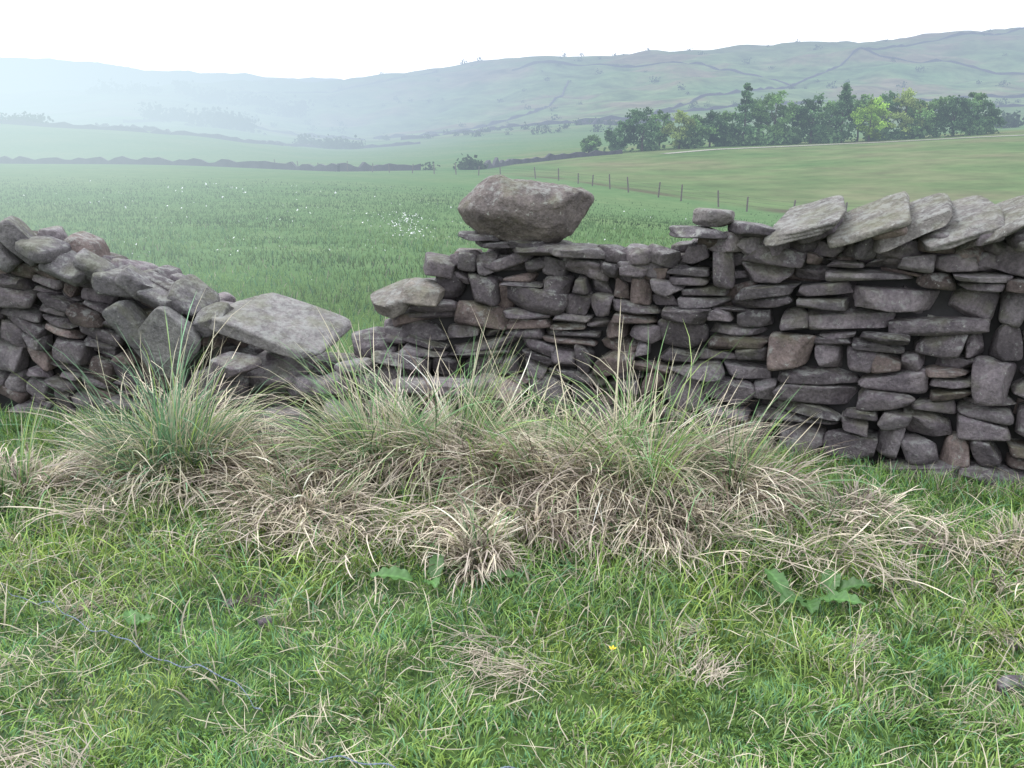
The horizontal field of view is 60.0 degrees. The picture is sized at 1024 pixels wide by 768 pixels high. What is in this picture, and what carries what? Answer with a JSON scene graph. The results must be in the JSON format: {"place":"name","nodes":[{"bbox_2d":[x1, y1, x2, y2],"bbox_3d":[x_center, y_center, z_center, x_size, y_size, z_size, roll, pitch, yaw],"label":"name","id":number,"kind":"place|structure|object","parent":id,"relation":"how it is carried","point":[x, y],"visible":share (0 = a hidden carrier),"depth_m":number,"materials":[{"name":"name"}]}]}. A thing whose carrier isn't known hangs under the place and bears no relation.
{"place":"outdoors","nodes":[
{"label":"outdoors","id":0,"kind":"place"},
{"bbox_2d":[0,27,1023,767],"bbox_3d":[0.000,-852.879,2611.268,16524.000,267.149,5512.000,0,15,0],"label":"ground","id":1,"kind":"structure","parent":0,"point":[864,171],"depth_m":75.19,"materials":[{"name":"green plant"}]},
{"bbox_2d":[0,398,106,530],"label":"grass tussock","id":2,"kind":"object","parent":1,"relation":"on","point":[26,466],"depth_m":4.00,"materials":[{"name":"plant"}]},
{"bbox_2d":[0,582,260,709],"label":"baler twine","id":3,"kind":"object","parent":1,"relation":"on","point":[140,649],"visible":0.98,"depth_m":2.79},
{"bbox_2d":[123,608,155,624],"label":"dock plant","id":4,"kind":"object","parent":1,"relation":"on","point":[131,613],"visible":0.98,"depth_m":2.96,"materials":[{"name":"green plant"}]},
{"bbox_2d":[0,286,346,528],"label":"grass tussock","id":5,"kind":"object","parent":1,"relation":"on","point":[173,437],"depth_m":4.03,"materials":[{"name":"green plant"}]},
{"bbox_2d":[0,119,420,148],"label":"valley walls","id":6,"kind":"structure","parent":1,"relation":"on","point":[132,128],"depth_m":275.82,"materials":[{"name":"grey stone"}]},
{"bbox_2d":[222,598,238,607],"bbox_3d":[-1.001,0.781,3.151,0.046,0.032,0.059,-14,20,-41],"label":"loose stone","id":7,"kind":"object","parent":1,"relation":"on","point":[229,602],"visible":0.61,"depth_m":3.14,"materials":[{"name":"grey stone"}]},
{"bbox_2d":[237,592,282,606],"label":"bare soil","id":8,"kind":"structure","parent":1,"relation":"on","point":[245,598],"depth_m":3.19,"materials":[{"name":"brown soil"}]},
{"bbox_2d":[257,616,272,628],"bbox_3d":[-0.839,0.807,3.013,0.053,0.036,0.071,-6,16,-20],"label":"loose stone","id":9,"kind":"object","parent":1,"relation":"on","point":[261,623],"visible":0.62,"depth_m":2.98,"materials":[{"name":"grey stone"}]},
{"bbox_2d":[157,400,384,524],"bbox_3d":[-1.128,0.321,4.029,0.995,0.450,0.991,14,21,42],"label":"grass tussock","id":10,"kind":"object","parent":1,"relation":"on","point":[254,474],"depth_m":3.95,"materials":[{"name":"beige plant"}]},
{"bbox_2d":[186,442,401,560],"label":"grass tussock","id":11,"kind":"object","parent":1,"relation":"on","point":[300,508],"depth_m":3.69,"materials":[{"name":"beige plant"}]},
{"bbox_2d":[0,149,622,171],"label":"field wall","id":12,"kind":"structure","parent":1,"relation":"on","point":[338,167],"depth_m":104.55,"materials":[{"name":"grey stone"}]},
{"bbox_2d":[24,180,697,256],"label":"white wildflowers","id":13,"kind":"object","parent":1,"relation":"on","point":[412,232],"visible":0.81,"depth_m":18.65,"materials":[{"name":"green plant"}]},
{"bbox_2d":[199,308,570,515],"bbox_3d":[-0.616,0.100,4.149,1.777,0.836,1.516,0,15,0],"label":"grass tussock","id":14,"kind":"object","parent":1,"relation":"on","point":[363,453],"depth_m":4.16,"materials":[{"name":"plant"}]},
{"bbox_2d":[0,175,777,353],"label":"meadow grass","id":15,"kind":"structure","parent":1,"relation":"on","point":[261,291],"depth_m":17.68,"materials":[{"name":"green plant"}]},
{"bbox_2d":[319,755,514,767],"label":"baler twine","id":16,"kind":"object","parent":1,"relation":"on","point":[379,763],"visible":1,"depth_m":2.27,"materials":[{"name":"plastic"}]},
{"bbox_2d":[370,554,521,587],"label":"dock plant","id":17,"kind":"object","parent":1,"relation":"on","point":[394,572],"visible":0.94,"depth_m":3.23,"materials":[{"name":"green plant"}]},
{"bbox_2d":[302,314,598,527],"bbox_3d":[-0.366,0.109,4.086,1.419,0.843,1.465,-14,21,-42],"label":"grass tussock","id":18,"kind":"object","parent":1,"relation":"on","point":[428,443],"depth_m":4.09,"materials":[{"name":"plant"}]},
{"bbox_2d":[368,380,535,442],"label":"grass tussock","id":19,"kind":"object","parent":1,"relation":"on","point":[455,414],"depth_m":4.72,"materials":[{"name":"plant"}]},
{"bbox_2d":[413,485,536,602],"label":"grass tussock","id":20,"kind":"object","parent":1,"relation":"on","point":[491,560],"depth_m":3.33,"materials":[{"name":"beige plant"}]},
{"bbox_2d":[0,226,1023,492],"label":"front stones","id":21,"kind":"object","parent":1,"relation":"on","point":[888,384],"visible":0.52,"depth_m":4.61,"materials":[{"name":"grey stone"}]},
{"bbox_2d":[0,304,1023,767],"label":"dead grass","id":22,"kind":"structure","parent":1,"relation":"on","point":[406,528],"depth_m":3.37,"materials":[{"name":"beige plant"}]},
{"bbox_2d":[0,191,1023,440],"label":"coping stones","id":23,"kind":"object","parent":1,"relation":"on","point":[940,221],"visible":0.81,"depth_m":4.79,"materials":[{"name":"grey stone"}]},
{"bbox_2d":[209,293,351,358],"bbox_3d":[-1.313,-0.341,5.054,0.698,0.274,0.519,4,16,13],"label":"fallen capstone","id":24,"kind":"object","parent":23,"relation":"on","point":[263,321],"visible":0.96,"depth_m":4.94,"materials":[{"name":"grey stone"}]},
{"bbox_2d":[458,175,594,242],"bbox_3d":[0.077,-0.959,4.894,0.755,0.383,0.458,0,15,0],"label":"balanced boulder","id":25,"kind":"object","parent":23,"relation":"on","point":[503,208],"visible":0.94,"depth_m":4.74,"materials":[{"name":"grey stone"}]},
{"bbox_2d":[0,29,1023,169],"bbox_3d":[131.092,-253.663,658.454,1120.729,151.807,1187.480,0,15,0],"label":"distant trees","id":26,"kind":"object","parent":1,"relation":"on","point":[221,119],"visible":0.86,"depth_m":541.25,"materials":[{"name":"green plant"}]},
{"bbox_2d":[0,256,1023,466],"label":"heart","id":27,"kind":"object","parent":1,"relation":"on","point":[940,307],"visible":0.02,"depth_m":4.59,"materials":[{"name":"grey stone"}]},
{"bbox_2d":[110,231,1020,373],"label":"coping stones","id":28,"kind":"object","parent":27,"relation":"on","point":[744,245],"visible":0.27,"depth_m":4.68,"materials":[{"name":"grey stone"}]},
{"bbox_2d":[384,441,650,577],"bbox_3d":[0.050,0.429,3.669,1.241,0.480,1.174,0,15,0],"label":"grass tussock","id":29,"kind":"object","parent":1,"relation":"on","point":[560,519],"depth_m":3.51,"materials":[{"name":"beige plant"}]},
{"bbox_2d":[32,230,1023,413],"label":"back stones","id":30,"kind":"object","parent":1,"relation":"on","point":[987,263],"visible":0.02,"depth_m":4.63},
{"bbox_2d":[392,356,696,549],"bbox_3d":[0.129,0.218,4.015,1.461,0.678,1.412,-7,17,-24],"label":"grass tussock","id":31,"kind":"object","parent":1,"relation":"on","point":[516,453],"depth_m":3.86,"materials":[{"name":"beige plant"}]},
{"bbox_2d":[274,159,849,211],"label":"wire fence","id":32,"kind":"object","parent":1,"relation":"on","point":[718,193],"visible":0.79,"depth_m":67.54,"materials":[{"name":"brown wood"}]},
{"bbox_2d":[123,27,1023,139],"bbox_3d":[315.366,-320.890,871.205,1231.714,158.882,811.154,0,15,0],"label":"hillside walls","id":33,"kind":"structure","parent":1,"relation":"on","point":[611,117],"depth_m":732.14,"materials":[{"name":"grey stone"}]},
{"bbox_2d":[579,134,602,152],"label":"broadleaf tree","id":34,"kind":"object","parent":1,"relation":"on","point":[592,144],"visible":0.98,"depth_m":143.94,"materials":[{"name":"green plant"}]},
{"bbox_2d":[604,120,632,150],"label":"broadleaf tree","id":35,"kind":"object","parent":1,"relation":"on","point":[611,137],"visible":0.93,"depth_m":141.83,"materials":[{"name":"green plant"}]},
{"bbox_2d":[625,107,661,150],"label":"broadleaf tree","id":36,"kind":"object","parent":1,"relation":"on","point":[636,117],"visible":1,"depth_m":139.50,"materials":[{"name":"green plant"}]},
{"bbox_2d":[642,109,671,145],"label":"broadleaf tree","id":37,"kind":"object","parent":1,"relation":"on","point":[665,118],"visible":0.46,"depth_m":143.39,"materials":[{"name":"green plant"}]},
{"bbox_2d":[494,323,825,559],"bbox_3d":[0.593,0.164,4.006,1.508,0.784,1.590,0,15,0],"label":"grass tussock","id":38,"kind":"object","parent":1,"relation":"on","point":[675,451],"depth_m":3.85,"materials":[{"name":"green plant"}]},
{"bbox_2d":[525,428,802,584],"bbox_3d":[0.534,0.429,3.609,1.083,0.495,1.017,0,15,0],"label":"grass tussock","id":39,"kind":"object","parent":1,"relation":"on","point":[682,512],"depth_m":3.49,"materials":[{"name":"beige plant"}]},
{"bbox_2d":[660,109,695,148],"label":"broadleaf tree","id":40,"kind":"object","parent":1,"relation":"on","point":[679,118],"visible":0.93,"depth_m":139.48,"materials":[{"name":"green plant"}]},
{"bbox_2d":[683,114,718,146],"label":"broadleaf tree","id":41,"kind":"object","parent":1,"relation":"on","point":[697,129],"visible":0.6,"depth_m":139.94,"materials":[{"name":"green plant"}]},
{"bbox_2d":[693,109,729,146],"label":"broadleaf tree","id":42,"kind":"object","parent":1,"relation":"on","point":[710,118],"visible":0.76,"depth_m":141.48,"materials":[{"name":"green plant"}]},
{"bbox_2d":[713,110,742,145],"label":"broadleaf tree","id":43,"kind":"object","parent":1,"relation":"on","point":[725,115],"visible":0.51,"depth_m":143.19,"materials":[{"name":"green plant"}]},
{"bbox_2d":[727,82,757,142],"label":"conifer tree","id":44,"kind":"object","parent":1,"relation":"on","point":[742,117],"visible":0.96,"depth_m":140.05,"materials":[{"name":"green plant"}]},
{"bbox_2d":[591,384,897,547],"bbox_3d":[0.923,0.260,3.851,1.279,0.655,1.124,-4,16,-14],"label":"grass tussock","id":45,"kind":"object","parent":1,"relation":"on","point":[766,483],"depth_m":3.75,"materials":[{"name":"beige plant"}]},
{"bbox_2d":[747,97,774,136],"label":"broadleaf tree","id":46,"kind":"object","parent":1,"relation":"on","point":[759,124],"visible":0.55,"depth_m":142.64,"materials":[{"name":"green plant"}]},
{"bbox_2d":[753,90,801,142],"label":"broadleaf tree","id":47,"kind":"object","parent":1,"relation":"on","point":[770,101],"visible":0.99,"depth_m":139.35,"materials":[{"name":"green plant"}]},
{"bbox_2d":[776,100,815,135],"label":"broadleaf tree","id":48,"kind":"object","parent":1,"relation":"on","point":[800,122],"visible":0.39,"depth_m":141.41,"materials":[{"name":"green plant"}]},
{"bbox_2d":[785,92,833,143],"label":"broadleaf tree","id":49,"kind":"object","parent":1,"relation":"on","point":[811,107],"visible":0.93,"depth_m":139.04,"materials":[{"name":"green plant"}]},
{"bbox_2d":[764,568,874,614],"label":"dock plant","id":50,"kind":"object","parent":1,"relation":"on","point":[780,582],"visible":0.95,"depth_m":3.12,"materials":[{"name":"green plant"}]},
{"bbox_2d":[815,100,843,131],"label":"broadleaf tree","id":51,"kind":"object","parent":1,"relation":"on","point":[829,104],"visible":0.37,"depth_m":142.86,"materials":[{"name":"green plant"}]},
{"bbox_2d":[828,82,859,142],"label":"conifer tree","id":52,"kind":"object","parent":1,"relation":"on","point":[842,103],"visible":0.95,"depth_m":138.08,"materials":[{"name":"green plant"}]},
{"bbox_2d":[758,461,931,546],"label":"grass tussock","id":53,"kind":"object","parent":1,"relation":"on","point":[867,504],"depth_m":3.70,"materials":[{"name":"beige plant"}]},
{"bbox_2d":[844,93,873,140],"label":"broadleaf tree","id":54,"kind":"object","parent":1,"relation":"on","point":[860,103],"visible":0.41,"depth_m":142.62,"materials":[{"name":"green plant"}]},
{"bbox_2d":[850,96,891,141],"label":"broadleaf tree","id":55,"kind":"object","parent":1,"relation":"on","point":[875,110],"visible":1,"depth_m":137.51,"materials":[{"name":"green plant"}]},
{"bbox_2d":[867,89,904,129],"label":"broadleaf tree","id":56,"kind":"object","parent":1,"relation":"on","point":[888,100],"visible":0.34,"depth_m":141.82,"materials":[{"name":"green plant"}]},
{"bbox_2d":[878,580,907,592],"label":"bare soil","id":57,"kind":"structure","parent":1,"relation":"on","point":[886,590],"depth_m":3.25,"materials":[{"name":"brown soil"}]},
{"bbox_2d":[879,87,927,135],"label":"broadleaf tree","id":58,"kind":"object","parent":1,"relation":"on","point":[908,99],"visible":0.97,"depth_m":139.90,"materials":[{"name":"green plant"}]},
{"bbox_2d":[904,580,924,593],"bbox_3d":[1.470,0.744,3.244,0.057,0.039,0.075,0,15,0],"label":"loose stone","id":59,"kind":"object","parent":1,"relation":"on","point":[914,586],"visible":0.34,"depth_m":3.23,"materials":[{"name":"grey stone"}]},
{"bbox_2d":[897,99,942,131],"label":"broadleaf tree","id":60,"kind":"object","parent":1,"relation":"on","point":[933,119],"visible":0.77,"depth_m":139.62,"materials":[{"name":"green plant"}]},
{"bbox_2d":[923,94,957,131],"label":"broadleaf tree","id":61,"kind":"object","parent":1,"relation":"on","point":[941,101],"visible":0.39,"depth_m":140.88,"materials":[{"name":"green plant"}]},
{"bbox_2d":[881,500,1023,601],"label":"grass tussock","id":62,"kind":"object","parent":1,"relation":"on","point":[1016,526],"depth_m":3.44,"materials":[{"name":"beige plant"}]},
{"bbox_2d":[930,95,980,135],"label":"broadleaf tree","id":63,"kind":"object","parent":1,"relation":"on","point":[957,124],"visible":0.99,"depth_m":138.64,"materials":[{"name":"green plant"}]},
{"bbox_2d":[956,92,996,134],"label":"broadleaf tree","id":64,"kind":"object","parent":1,"relation":"on","point":[978,97],"visible":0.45,"depth_m":140.24,"materials":[{"name":"green plant"}]},
{"bbox_2d":[969,99,1007,129],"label":"broadleaf tree","id":65,"kind":"object","parent":1,"relation":"on","point":[992,111],"visible":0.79,"depth_m":139.67,"materials":[{"name":"green plant"}]},
{"bbox_2d":[994,675,1023,695],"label":"loose stone","id":66,"kind":"object","parent":1,"relation":"on","point":[1015,678],"visible":0.8,"depth_m":2.64,"materials":[{"name":"grey stone"}]},
{"bbox_2d":[1003,637,1018,650],"bbox_3d":[1.619,0.842,2.878,0.044,0.033,0.064,10,18,32],"label":"loose stone","id":67,"kind":"object","parent":1,"relation":"on","point":[1012,645],"visible":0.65,"depth_m":2.86,"materials":[{"name":"grey stone"}]},
{"bbox_2d":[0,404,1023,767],"bbox_3d":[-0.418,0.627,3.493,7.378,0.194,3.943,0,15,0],"label":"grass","id":68,"kind":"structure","parent":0,"point":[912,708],"depth_m":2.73,"materials":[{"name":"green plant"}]},
{"bbox_2d":[0,0,1023,79],"label":"sky","id":69,"kind":"structure","parent":0,"point":[340,39],"materials":[{"name":"white"}]},
{"bbox_2d":[660,135,1018,153],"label":"farm track","id":70,"kind":"structure","parent":0,"point":[819,144],"depth_m":132.30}
]}

